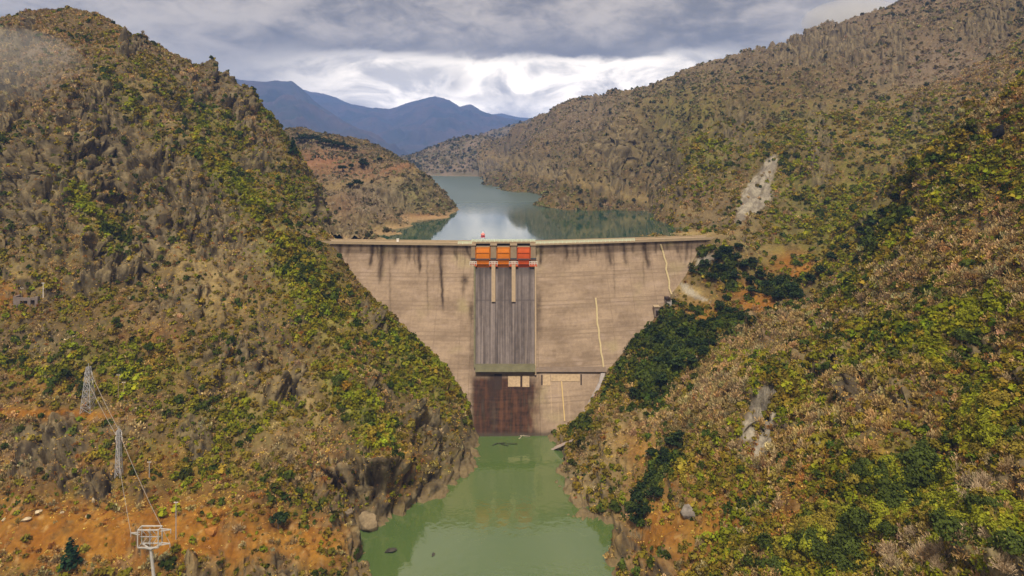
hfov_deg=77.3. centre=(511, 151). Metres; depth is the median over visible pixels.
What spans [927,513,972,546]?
leafy shrub
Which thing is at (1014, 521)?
leafy shrub
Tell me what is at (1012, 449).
leafy shrub
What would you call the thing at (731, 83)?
scrub
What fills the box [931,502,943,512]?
leafy shrub
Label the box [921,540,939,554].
bare shrub
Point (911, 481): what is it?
leafy shrub
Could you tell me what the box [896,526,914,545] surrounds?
bare shrub
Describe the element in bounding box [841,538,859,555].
leafy shrub
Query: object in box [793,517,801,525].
leafy shrub
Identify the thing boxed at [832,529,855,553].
leafy shrub
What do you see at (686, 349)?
leafy shrub
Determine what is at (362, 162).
evergreen tree
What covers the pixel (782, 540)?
leafy shrub
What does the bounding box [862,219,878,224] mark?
evergreen tree
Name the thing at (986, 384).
leafy shrub
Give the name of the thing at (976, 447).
leafy shrub
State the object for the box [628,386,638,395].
evergreen tree
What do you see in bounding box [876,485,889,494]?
leafy shrub
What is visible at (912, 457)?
leafy shrub
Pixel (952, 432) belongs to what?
leafy shrub
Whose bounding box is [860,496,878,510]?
leafy shrub
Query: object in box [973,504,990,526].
leafy shrub
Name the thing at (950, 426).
leafy shrub
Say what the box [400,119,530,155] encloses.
hill
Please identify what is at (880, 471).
leafy shrub
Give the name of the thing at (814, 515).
leafy shrub
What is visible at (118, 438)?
lattice pylon
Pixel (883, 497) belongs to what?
leafy shrub
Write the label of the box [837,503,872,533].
leafy shrub
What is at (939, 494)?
leafy shrub
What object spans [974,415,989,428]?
leafy shrub
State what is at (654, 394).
evergreen tree
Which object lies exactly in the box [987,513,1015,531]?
leafy shrub
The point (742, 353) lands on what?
scrub
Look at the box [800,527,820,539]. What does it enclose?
leafy shrub
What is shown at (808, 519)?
leafy shrub
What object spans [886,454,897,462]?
leafy shrub
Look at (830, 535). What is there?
leafy shrub
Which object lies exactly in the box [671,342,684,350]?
evergreen tree
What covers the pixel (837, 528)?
leafy shrub
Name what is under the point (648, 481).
leafy shrub
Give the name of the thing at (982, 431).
leafy shrub
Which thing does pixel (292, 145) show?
conifer tree
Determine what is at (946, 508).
leafy shrub
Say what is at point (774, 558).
leafy shrub
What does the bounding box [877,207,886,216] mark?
evergreen tree
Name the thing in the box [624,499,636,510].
leafy shrub
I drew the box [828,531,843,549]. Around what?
leafy shrub
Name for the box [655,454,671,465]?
evergreen tree
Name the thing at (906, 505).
leafy shrub
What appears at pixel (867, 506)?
leafy shrub
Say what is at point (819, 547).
leafy shrub
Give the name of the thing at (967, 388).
leafy shrub
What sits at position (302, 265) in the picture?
scrub
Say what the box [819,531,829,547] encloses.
leafy shrub
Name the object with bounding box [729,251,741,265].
evergreen tree
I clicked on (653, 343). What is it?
leafy shrub
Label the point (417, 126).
mountain
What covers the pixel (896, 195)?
evergreen tree
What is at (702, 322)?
evergreen tree
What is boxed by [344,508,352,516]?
boulder
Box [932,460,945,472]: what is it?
leafy shrub
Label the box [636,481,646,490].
evergreen tree
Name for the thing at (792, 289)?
evergreen tree
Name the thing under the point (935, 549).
bare shrub
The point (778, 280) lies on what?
evergreen tree
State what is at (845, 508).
leafy shrub
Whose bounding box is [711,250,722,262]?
evergreen tree
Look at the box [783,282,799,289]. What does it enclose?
evergreen tree
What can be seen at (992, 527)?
leafy shrub
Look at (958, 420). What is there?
leafy shrub
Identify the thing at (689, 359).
evergreen tree
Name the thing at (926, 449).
leafy shrub
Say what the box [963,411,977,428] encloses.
leafy shrub
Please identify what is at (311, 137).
evergreen tree
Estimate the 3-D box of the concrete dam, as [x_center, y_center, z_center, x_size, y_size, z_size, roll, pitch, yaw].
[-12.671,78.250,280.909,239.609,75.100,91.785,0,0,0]
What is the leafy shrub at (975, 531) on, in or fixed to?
on the hill at (805, 48)
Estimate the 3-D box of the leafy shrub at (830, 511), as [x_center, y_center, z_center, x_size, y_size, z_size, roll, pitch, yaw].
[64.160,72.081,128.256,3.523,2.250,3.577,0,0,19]
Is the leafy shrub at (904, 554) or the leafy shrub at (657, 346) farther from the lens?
the leafy shrub at (657, 346)
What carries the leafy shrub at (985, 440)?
on the hill at (805, 48)
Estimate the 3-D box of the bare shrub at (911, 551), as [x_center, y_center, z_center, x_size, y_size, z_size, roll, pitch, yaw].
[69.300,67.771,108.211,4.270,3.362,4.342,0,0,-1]
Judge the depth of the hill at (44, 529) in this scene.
224.03 m
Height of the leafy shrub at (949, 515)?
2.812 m
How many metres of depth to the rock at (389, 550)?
172.31 m
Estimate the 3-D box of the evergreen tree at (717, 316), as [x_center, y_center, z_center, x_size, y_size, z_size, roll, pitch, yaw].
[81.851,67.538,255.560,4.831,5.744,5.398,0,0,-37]
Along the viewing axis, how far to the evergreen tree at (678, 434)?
193.02 m
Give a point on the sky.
(517, 58)
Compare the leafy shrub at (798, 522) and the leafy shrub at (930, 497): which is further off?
the leafy shrub at (798, 522)
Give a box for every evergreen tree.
[268,511,289,528]
[300,133,307,142]
[306,133,315,142]
[314,135,322,143]
[323,139,332,145]
[337,165,346,171]
[351,179,363,188]
[358,158,368,169]
[627,514,639,525]
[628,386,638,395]
[628,487,642,503]
[632,501,650,517]
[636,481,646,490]
[637,381,645,387]
[643,470,655,482]
[645,448,659,456]
[645,486,663,500]
[647,391,658,397]
[648,356,663,361]
[652,331,667,342]
[654,371,668,385]
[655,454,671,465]
[656,315,667,321]
[658,446,668,455]
[660,352,672,362]
[664,339,676,347]
[665,435,681,447]
[666,320,679,326]
[669,356,689,368]
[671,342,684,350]
[672,429,685,439]
[673,326,690,336]
[685,336,702,346]
[686,354,697,362]
[687,315,695,321]
[696,318,708,326]
[696,345,707,354]
[698,259,710,264]
[701,338,716,344]
[705,272,718,281]
[710,314,720,319]
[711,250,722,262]
[713,263,729,272]
[715,300,724,309]
[719,245,733,256]
[724,268,739,276]
[725,307,738,312]
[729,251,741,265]
[734,242,744,251]
[735,311,744,319]
[739,258,750,270]
[745,315,756,323]
[746,275,755,284]
[747,286,759,296]
[748,256,758,265]
[754,269,767,279]
[758,279,776,286]
[769,288,786,300]
[774,275,785,282]
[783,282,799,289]
[786,287,803,292]
[789,291,805,298]
[804,272,816,284]
[814,265,827,272]
[826,251,836,258]
[839,243,850,249]
[854,225,865,235]
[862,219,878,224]
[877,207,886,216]
[889,193,899,199]
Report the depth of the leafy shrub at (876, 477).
128.61 m
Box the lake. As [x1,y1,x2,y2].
[334,176,682,239]
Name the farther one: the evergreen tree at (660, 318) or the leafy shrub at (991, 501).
the evergreen tree at (660, 318)
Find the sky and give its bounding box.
[0,0,897,117]
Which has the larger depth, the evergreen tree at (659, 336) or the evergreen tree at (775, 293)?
the evergreen tree at (775, 293)
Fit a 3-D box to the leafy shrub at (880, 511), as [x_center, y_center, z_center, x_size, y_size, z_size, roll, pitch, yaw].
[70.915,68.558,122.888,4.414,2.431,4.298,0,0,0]
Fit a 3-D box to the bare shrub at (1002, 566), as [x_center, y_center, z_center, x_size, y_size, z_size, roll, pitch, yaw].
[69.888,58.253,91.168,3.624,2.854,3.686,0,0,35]
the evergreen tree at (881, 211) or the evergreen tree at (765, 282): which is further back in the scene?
the evergreen tree at (765, 282)
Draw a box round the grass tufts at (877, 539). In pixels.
[553,86,1023,575]
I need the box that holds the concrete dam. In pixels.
[322,235,713,435]
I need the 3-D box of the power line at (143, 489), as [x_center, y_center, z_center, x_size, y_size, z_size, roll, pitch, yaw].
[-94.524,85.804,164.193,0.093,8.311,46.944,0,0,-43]
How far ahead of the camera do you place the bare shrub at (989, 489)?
107.12 m
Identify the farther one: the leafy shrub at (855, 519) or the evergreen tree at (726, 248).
the evergreen tree at (726, 248)
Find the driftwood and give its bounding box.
[492,442,516,445]
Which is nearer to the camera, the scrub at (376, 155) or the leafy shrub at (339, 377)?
the leafy shrub at (339, 377)
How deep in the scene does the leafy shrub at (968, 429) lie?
122.20 m
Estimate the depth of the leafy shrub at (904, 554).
112.15 m
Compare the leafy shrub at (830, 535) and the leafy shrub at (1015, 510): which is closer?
the leafy shrub at (1015, 510)
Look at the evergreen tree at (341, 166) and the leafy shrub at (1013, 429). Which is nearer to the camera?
the leafy shrub at (1013, 429)
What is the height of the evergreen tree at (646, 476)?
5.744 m
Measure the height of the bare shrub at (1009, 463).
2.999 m
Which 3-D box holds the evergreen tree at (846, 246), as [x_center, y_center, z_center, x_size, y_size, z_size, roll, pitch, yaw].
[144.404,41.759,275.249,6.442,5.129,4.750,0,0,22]
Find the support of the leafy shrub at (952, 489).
on the hill at (805, 48)
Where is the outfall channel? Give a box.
[551,439,572,449]
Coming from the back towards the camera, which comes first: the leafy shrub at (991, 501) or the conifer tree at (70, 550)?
the conifer tree at (70, 550)
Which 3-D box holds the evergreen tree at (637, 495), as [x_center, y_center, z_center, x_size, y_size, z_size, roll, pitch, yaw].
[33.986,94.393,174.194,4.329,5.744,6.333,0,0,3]
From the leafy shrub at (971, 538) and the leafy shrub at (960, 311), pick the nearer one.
the leafy shrub at (971, 538)
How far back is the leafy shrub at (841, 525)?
124.53 m
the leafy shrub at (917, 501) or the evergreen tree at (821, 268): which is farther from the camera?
the evergreen tree at (821, 268)
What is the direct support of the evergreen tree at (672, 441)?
on the hill at (805, 48)
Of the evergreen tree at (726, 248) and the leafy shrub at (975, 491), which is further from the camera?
the evergreen tree at (726, 248)
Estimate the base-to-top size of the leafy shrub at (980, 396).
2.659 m
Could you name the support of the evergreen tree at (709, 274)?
on the hill at (805, 48)
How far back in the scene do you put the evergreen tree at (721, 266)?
296.93 m
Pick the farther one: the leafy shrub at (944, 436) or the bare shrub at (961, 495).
the leafy shrub at (944, 436)
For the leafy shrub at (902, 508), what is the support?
on the hill at (805, 48)
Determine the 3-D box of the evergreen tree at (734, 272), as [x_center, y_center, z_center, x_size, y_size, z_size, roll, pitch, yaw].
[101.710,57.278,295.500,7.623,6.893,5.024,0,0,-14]
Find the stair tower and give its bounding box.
[664,296,671,306]
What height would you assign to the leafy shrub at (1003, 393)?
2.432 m
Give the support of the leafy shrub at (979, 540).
on the hill at (805, 48)
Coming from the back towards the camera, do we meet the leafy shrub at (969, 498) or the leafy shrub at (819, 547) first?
the leafy shrub at (819, 547)
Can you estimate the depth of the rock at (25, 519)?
162.03 m
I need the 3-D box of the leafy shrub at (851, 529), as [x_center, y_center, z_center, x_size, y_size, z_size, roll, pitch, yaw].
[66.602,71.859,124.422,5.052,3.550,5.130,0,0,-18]
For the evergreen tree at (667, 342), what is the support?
on the hill at (805, 48)
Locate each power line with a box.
[116,444,130,532]
[122,441,169,542]
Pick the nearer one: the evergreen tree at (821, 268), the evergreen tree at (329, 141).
the evergreen tree at (821, 268)
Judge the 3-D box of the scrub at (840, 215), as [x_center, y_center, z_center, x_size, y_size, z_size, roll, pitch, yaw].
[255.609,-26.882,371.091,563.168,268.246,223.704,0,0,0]
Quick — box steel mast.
[130,525,170,575]
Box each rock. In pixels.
[20,517,31,521]
[384,548,396,552]
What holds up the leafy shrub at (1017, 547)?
on the hill at (805, 48)
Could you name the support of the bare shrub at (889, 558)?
on the hill at (805, 48)
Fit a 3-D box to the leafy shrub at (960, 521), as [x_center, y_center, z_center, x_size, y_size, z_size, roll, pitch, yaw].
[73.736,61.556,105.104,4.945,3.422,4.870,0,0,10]
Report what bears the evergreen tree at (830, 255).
on the hill at (805, 48)
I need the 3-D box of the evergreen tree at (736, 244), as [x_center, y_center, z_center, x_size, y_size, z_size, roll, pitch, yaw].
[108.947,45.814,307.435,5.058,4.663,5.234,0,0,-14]
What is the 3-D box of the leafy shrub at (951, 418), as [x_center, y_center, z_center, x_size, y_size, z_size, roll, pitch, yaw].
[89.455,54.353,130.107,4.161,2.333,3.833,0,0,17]
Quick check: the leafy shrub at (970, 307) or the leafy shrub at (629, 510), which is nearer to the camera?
the leafy shrub at (970, 307)
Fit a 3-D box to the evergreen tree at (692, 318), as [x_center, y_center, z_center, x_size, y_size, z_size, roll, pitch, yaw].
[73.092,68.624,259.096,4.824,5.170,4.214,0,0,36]
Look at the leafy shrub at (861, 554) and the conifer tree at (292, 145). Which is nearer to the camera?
the leafy shrub at (861, 554)
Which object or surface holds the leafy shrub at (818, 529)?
on the hill at (805, 48)
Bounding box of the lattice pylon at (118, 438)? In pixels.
[114,430,122,477]
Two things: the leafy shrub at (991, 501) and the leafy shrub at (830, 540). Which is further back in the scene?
the leafy shrub at (830, 540)
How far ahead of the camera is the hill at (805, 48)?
434.24 m
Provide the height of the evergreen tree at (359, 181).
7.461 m
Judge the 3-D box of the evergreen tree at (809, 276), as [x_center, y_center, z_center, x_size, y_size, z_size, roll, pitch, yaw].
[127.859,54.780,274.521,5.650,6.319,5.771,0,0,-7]
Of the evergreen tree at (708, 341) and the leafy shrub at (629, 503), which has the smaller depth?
the leafy shrub at (629, 503)
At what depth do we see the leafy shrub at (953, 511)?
107.62 m
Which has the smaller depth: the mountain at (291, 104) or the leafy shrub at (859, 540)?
the leafy shrub at (859, 540)
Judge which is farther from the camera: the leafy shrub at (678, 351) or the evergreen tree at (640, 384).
the leafy shrub at (678, 351)
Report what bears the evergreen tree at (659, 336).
on the hill at (805, 48)
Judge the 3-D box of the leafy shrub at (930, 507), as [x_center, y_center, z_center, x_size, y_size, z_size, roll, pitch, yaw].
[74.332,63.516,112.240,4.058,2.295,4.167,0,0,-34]
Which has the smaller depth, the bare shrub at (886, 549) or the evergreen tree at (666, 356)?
the bare shrub at (886, 549)
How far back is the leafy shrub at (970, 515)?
103.58 m
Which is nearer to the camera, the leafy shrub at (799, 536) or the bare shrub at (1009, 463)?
the bare shrub at (1009, 463)
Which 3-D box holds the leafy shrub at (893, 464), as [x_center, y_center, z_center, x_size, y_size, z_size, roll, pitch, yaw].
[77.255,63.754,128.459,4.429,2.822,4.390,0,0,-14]
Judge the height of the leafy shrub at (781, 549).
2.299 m
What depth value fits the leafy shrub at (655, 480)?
174.33 m
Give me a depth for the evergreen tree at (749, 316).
229.63 m
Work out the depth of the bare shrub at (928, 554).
105.70 m
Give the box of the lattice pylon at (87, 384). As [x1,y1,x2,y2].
[80,363,96,413]
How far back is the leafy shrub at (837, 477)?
132.09 m
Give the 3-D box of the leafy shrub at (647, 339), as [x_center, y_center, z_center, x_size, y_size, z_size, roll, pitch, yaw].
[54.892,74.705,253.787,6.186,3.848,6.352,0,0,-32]
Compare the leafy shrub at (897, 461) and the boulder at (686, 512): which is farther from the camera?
the boulder at (686, 512)
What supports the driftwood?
on the river
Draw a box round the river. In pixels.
[356,436,617,575]
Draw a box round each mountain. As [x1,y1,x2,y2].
[235,78,411,155]
[304,90,519,152]
[492,113,528,120]
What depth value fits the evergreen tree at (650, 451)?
191.04 m
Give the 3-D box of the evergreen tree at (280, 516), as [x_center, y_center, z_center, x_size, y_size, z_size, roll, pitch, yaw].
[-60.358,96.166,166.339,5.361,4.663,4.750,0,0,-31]
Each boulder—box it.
[205,526,217,535]
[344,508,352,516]
[359,511,377,531]
[680,504,694,519]
[992,124,1004,137]
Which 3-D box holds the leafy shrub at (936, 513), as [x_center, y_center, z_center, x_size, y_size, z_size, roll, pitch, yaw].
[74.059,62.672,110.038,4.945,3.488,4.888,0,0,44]
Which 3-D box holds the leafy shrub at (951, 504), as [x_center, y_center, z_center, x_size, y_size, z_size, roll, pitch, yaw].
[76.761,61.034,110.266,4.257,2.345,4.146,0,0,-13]
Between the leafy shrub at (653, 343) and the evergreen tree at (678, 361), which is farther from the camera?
the leafy shrub at (653, 343)
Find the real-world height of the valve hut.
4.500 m
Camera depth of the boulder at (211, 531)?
160.53 m
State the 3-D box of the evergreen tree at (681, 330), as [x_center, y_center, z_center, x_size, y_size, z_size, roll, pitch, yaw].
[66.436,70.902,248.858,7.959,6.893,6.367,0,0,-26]
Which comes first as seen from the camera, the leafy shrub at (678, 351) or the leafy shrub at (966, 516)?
the leafy shrub at (966, 516)
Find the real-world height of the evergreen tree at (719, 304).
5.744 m
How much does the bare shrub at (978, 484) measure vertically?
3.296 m
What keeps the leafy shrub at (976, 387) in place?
on the hill at (805, 48)
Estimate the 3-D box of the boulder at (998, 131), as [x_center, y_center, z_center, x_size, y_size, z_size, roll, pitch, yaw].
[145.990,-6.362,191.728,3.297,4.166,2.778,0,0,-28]
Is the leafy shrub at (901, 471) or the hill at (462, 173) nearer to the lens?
the leafy shrub at (901, 471)
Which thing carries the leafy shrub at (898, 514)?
on the hill at (805, 48)
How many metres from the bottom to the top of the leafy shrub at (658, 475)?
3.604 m
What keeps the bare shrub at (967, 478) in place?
on the hill at (805, 48)
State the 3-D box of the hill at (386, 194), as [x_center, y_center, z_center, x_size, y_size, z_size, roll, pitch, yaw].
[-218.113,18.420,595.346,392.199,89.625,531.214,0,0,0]
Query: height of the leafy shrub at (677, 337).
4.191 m
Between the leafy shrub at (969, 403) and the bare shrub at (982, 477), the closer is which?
the bare shrub at (982, 477)
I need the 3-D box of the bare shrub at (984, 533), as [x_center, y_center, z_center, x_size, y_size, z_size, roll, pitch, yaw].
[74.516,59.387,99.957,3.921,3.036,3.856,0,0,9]
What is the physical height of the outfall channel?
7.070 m
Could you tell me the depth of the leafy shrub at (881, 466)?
130.32 m
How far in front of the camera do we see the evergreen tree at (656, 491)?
170.40 m
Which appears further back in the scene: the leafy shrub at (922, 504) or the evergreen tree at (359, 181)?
the evergreen tree at (359, 181)
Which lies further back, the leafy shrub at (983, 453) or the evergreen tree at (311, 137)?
the evergreen tree at (311, 137)
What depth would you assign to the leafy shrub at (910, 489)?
123.95 m
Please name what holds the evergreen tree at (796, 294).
on the hill at (805, 48)
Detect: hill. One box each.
[0,9,480,575]
[285,128,459,238]
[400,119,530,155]
[405,136,490,175]
[477,0,1023,575]
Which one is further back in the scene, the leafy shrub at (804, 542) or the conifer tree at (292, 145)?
the conifer tree at (292, 145)
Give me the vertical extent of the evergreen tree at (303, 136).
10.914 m
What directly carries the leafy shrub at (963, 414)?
on the hill at (805, 48)
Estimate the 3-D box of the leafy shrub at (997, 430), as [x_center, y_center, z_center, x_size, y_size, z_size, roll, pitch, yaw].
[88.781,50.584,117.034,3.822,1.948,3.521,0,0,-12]
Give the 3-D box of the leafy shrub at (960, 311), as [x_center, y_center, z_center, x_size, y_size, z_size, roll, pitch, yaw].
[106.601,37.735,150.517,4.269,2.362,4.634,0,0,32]
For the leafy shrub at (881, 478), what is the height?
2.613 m
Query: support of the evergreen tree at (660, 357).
on the hill at (805, 48)
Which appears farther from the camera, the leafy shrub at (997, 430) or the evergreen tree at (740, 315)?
the evergreen tree at (740, 315)
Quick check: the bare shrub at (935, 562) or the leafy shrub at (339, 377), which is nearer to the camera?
the bare shrub at (935, 562)
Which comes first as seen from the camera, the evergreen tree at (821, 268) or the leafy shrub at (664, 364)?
the leafy shrub at (664, 364)
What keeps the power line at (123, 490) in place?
attached to the steel mast
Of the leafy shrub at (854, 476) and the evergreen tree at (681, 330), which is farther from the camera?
the evergreen tree at (681, 330)
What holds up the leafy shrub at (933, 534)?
on the hill at (805, 48)
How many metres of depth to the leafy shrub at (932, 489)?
120.20 m
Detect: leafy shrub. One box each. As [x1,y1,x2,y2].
[332,373,345,385]
[623,506,634,517]
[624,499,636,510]
[638,371,649,380]
[642,335,652,344]
[645,478,651,486]
[648,339,661,349]
[650,473,663,486]
[650,477,661,486]
[651,342,661,351]
[658,361,667,367]
[658,463,670,474]
[672,334,683,342]
[676,346,683,354]
[682,345,694,354]
[757,531,774,550]
[768,554,785,575]
[773,543,785,558]
[774,545,789,559]
[778,533,795,552]
[791,522,813,534]
[792,527,812,544]
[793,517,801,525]
[797,533,815,553]
[799,515,815,527]
[800,517,815,526]
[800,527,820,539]
[805,538,829,564]
[806,547,823,562]
[807,520,828,536]
[810,510,824,519]
[818,516,837,534]
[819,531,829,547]
[823,506,835,519]
[827,529,840,548]
[827,547,852,570]
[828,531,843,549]
[828,545,846,566]
[832,467,849,482]
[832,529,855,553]
[833,513,845,530]
[835,516,854,538]
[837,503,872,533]
[838,517,863,536]
[841,502,854,514]
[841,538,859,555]
[846,472,862,483]
[846,523,864,537]
[848,461,868,478]
[848,536,865,555]
[851,543,868,563]
[856,457,874,467]
[858,501,876,514]
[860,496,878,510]
[865,516,884,533]
[869,236,879,247]
[872,473,886,479]
[872,502,889,519]
[873,467,892,479]
[873,486,898,509]
[874,453,891,465]
[875,476,888,484]
[876,457,891,473]
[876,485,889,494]
[876,519,897,538]
[878,477,902,495]
[885,462,896,477]
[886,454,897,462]
[887,464,908,482]
[888,497,896,509]
[891,458,903,470]
[892,490,910,507]
[892,509,905,519]
[893,506,912,515]
[895,479,919,495]
[896,445,934,475]
[896,548,910,560]
[897,501,911,508]
[898,468,907,485]
[898,527,910,541]
[902,465,920,480]
[902,465,931,487]
[907,462,931,473]
[909,443,940,464]
[909,497,923,506]
[913,490,921,499]
[915,436,935,451]
[916,500,931,509]
[917,511,925,520]
[920,472,936,485]
[921,492,933,501]
[922,529,939,545]
[924,502,934,507]
[925,492,937,500]
[925,506,934,522]
[926,505,947,528]
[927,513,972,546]
[928,486,936,492]
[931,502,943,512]
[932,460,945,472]
[932,490,946,501]
[937,430,952,444]
[939,503,949,511]
[941,412,955,425]
[941,487,955,499]
[941,496,956,509]
[943,471,956,480]
[945,419,954,430]
[945,509,962,514]
[946,428,958,439]
[946,484,962,495]
[946,513,961,519]
[946,516,965,532]
[948,327,971,340]
[954,414,965,424]
[954,496,970,511]
[955,307,970,317]
[957,382,972,393]
[957,405,966,415]
[960,512,972,521]
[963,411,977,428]
[963,421,975,434]
[963,492,983,512]
[964,523,977,534]
[965,304,981,315]
[966,397,975,411]
[966,505,980,523]
[967,505,989,527]
[967,532,977,546]
[968,487,993,498]
[969,441,986,453]
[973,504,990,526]
[974,382,987,393]
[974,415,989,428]
[974,416,995,426]
[975,428,995,440]
[975,447,994,458]
[975,535,986,553]
[976,393,984,404]
[977,408,1000,420]
[978,382,992,389]
[978,432,997,447]
[979,395,1001,409]
[980,503,1004,521]
[981,495,1006,511]
[982,521,1001,534]
[985,392,1010,404]
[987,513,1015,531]
[988,423,1003,435]
[990,390,1013,403]
[992,526,1023,556]
[993,438,1008,449]
[996,494,1016,504]
[1003,424,1023,436]
[1004,502,1022,516]
[1004,510,1020,520]
[1005,442,1023,454]
[1006,512,1021,527]
[1011,500,1023,510]
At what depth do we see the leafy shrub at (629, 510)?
178.54 m
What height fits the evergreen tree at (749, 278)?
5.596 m
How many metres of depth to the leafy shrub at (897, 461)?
127.33 m
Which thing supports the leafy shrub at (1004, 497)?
on the hill at (805, 48)
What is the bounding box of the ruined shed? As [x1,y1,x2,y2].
[13,295,39,307]
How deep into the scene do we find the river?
182.76 m
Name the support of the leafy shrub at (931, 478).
on the hill at (805, 48)
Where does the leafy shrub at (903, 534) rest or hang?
on the hill at (805, 48)
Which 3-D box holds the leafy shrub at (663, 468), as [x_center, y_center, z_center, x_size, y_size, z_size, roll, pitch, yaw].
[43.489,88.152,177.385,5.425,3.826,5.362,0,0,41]
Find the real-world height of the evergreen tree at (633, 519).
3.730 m
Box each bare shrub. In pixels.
[877,541,900,555]
[880,551,901,567]
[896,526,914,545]
[906,541,924,562]
[907,522,918,537]
[917,539,933,558]
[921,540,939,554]
[922,544,935,561]
[929,552,949,573]
[930,537,955,561]
[956,489,968,504]
[959,468,978,487]
[969,480,992,493]
[972,468,995,487]
[974,525,992,538]
[978,485,995,495]
[987,553,1018,575]
[997,454,1017,470]
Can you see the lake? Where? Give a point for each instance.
(490, 212)
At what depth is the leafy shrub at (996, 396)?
121.35 m
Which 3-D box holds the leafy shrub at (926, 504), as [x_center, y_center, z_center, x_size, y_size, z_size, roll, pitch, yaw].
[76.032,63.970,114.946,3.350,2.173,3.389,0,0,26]
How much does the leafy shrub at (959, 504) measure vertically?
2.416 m
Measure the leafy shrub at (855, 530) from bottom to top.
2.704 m
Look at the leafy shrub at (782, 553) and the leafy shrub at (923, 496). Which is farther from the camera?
the leafy shrub at (782, 553)
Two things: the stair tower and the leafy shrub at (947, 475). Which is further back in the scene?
the stair tower
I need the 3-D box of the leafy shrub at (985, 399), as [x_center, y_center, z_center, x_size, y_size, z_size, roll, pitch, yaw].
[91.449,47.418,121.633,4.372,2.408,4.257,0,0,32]
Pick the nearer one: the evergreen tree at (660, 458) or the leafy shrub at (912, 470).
the leafy shrub at (912, 470)
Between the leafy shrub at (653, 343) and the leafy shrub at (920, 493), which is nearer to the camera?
the leafy shrub at (920, 493)
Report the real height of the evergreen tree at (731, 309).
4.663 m
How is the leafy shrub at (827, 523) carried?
on the hill at (805, 48)
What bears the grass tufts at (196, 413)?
on the hill at (44, 529)
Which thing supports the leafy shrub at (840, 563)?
on the hill at (805, 48)
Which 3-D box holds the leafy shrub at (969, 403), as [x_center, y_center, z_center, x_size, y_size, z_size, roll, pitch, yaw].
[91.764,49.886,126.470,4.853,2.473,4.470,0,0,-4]
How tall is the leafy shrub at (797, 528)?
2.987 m
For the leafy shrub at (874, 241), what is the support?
on the hill at (805, 48)
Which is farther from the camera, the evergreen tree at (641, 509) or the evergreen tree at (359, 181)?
the evergreen tree at (359, 181)
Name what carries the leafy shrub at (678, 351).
on the hill at (805, 48)
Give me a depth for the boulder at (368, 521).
182.62 m
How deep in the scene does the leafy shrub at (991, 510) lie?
100.61 m
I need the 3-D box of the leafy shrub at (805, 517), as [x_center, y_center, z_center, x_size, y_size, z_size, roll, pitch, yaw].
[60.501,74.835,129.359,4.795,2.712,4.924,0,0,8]
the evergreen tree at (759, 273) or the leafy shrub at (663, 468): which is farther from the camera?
the evergreen tree at (759, 273)
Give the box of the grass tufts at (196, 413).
[0,9,471,575]
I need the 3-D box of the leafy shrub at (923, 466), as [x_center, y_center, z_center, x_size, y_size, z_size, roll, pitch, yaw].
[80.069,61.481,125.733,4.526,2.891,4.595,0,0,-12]
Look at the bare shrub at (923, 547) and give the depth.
107.81 m
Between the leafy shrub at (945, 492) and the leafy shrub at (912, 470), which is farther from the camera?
the leafy shrub at (912, 470)
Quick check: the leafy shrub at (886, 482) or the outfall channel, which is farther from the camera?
the outfall channel
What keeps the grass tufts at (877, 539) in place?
on the hill at (805, 48)
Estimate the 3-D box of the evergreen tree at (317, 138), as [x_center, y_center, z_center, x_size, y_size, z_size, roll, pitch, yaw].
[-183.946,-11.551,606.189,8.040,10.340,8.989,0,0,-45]
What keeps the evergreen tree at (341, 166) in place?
on the hill at (386, 194)
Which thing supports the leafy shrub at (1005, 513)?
on the hill at (805, 48)
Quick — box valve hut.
[652,305,659,316]
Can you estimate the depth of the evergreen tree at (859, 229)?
272.24 m
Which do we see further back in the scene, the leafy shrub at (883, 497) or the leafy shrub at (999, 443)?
the leafy shrub at (883, 497)
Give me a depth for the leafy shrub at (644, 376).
236.45 m
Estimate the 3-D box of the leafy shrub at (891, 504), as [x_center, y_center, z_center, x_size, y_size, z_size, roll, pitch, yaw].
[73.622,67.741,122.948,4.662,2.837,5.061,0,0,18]
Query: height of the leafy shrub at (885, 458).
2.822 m
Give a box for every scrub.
[0,5,473,575]
[282,126,456,237]
[399,116,534,172]
[475,0,1023,210]
[551,68,1023,575]
[624,36,1023,348]
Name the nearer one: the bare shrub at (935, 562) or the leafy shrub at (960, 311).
the bare shrub at (935, 562)
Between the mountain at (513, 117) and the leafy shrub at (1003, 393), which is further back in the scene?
the mountain at (513, 117)
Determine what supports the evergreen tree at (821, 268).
on the hill at (805, 48)
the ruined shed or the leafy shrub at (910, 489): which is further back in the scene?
the ruined shed
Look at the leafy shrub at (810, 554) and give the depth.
122.95 m
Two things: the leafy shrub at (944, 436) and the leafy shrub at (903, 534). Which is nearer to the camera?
the leafy shrub at (903, 534)
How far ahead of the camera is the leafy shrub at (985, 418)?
118.70 m
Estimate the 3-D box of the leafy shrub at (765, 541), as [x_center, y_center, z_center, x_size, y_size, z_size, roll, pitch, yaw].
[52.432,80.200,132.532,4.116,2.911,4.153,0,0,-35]
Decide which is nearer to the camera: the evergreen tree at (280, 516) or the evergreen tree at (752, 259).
the evergreen tree at (280, 516)
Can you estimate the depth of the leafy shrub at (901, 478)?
125.32 m
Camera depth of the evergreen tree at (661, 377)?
226.36 m
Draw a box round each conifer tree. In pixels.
[57,537,82,572]
[288,137,298,153]
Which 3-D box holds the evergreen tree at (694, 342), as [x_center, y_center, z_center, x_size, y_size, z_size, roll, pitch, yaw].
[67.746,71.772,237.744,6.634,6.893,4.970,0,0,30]
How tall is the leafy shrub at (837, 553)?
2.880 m
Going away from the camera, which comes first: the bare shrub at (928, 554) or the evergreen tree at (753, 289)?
the bare shrub at (928, 554)

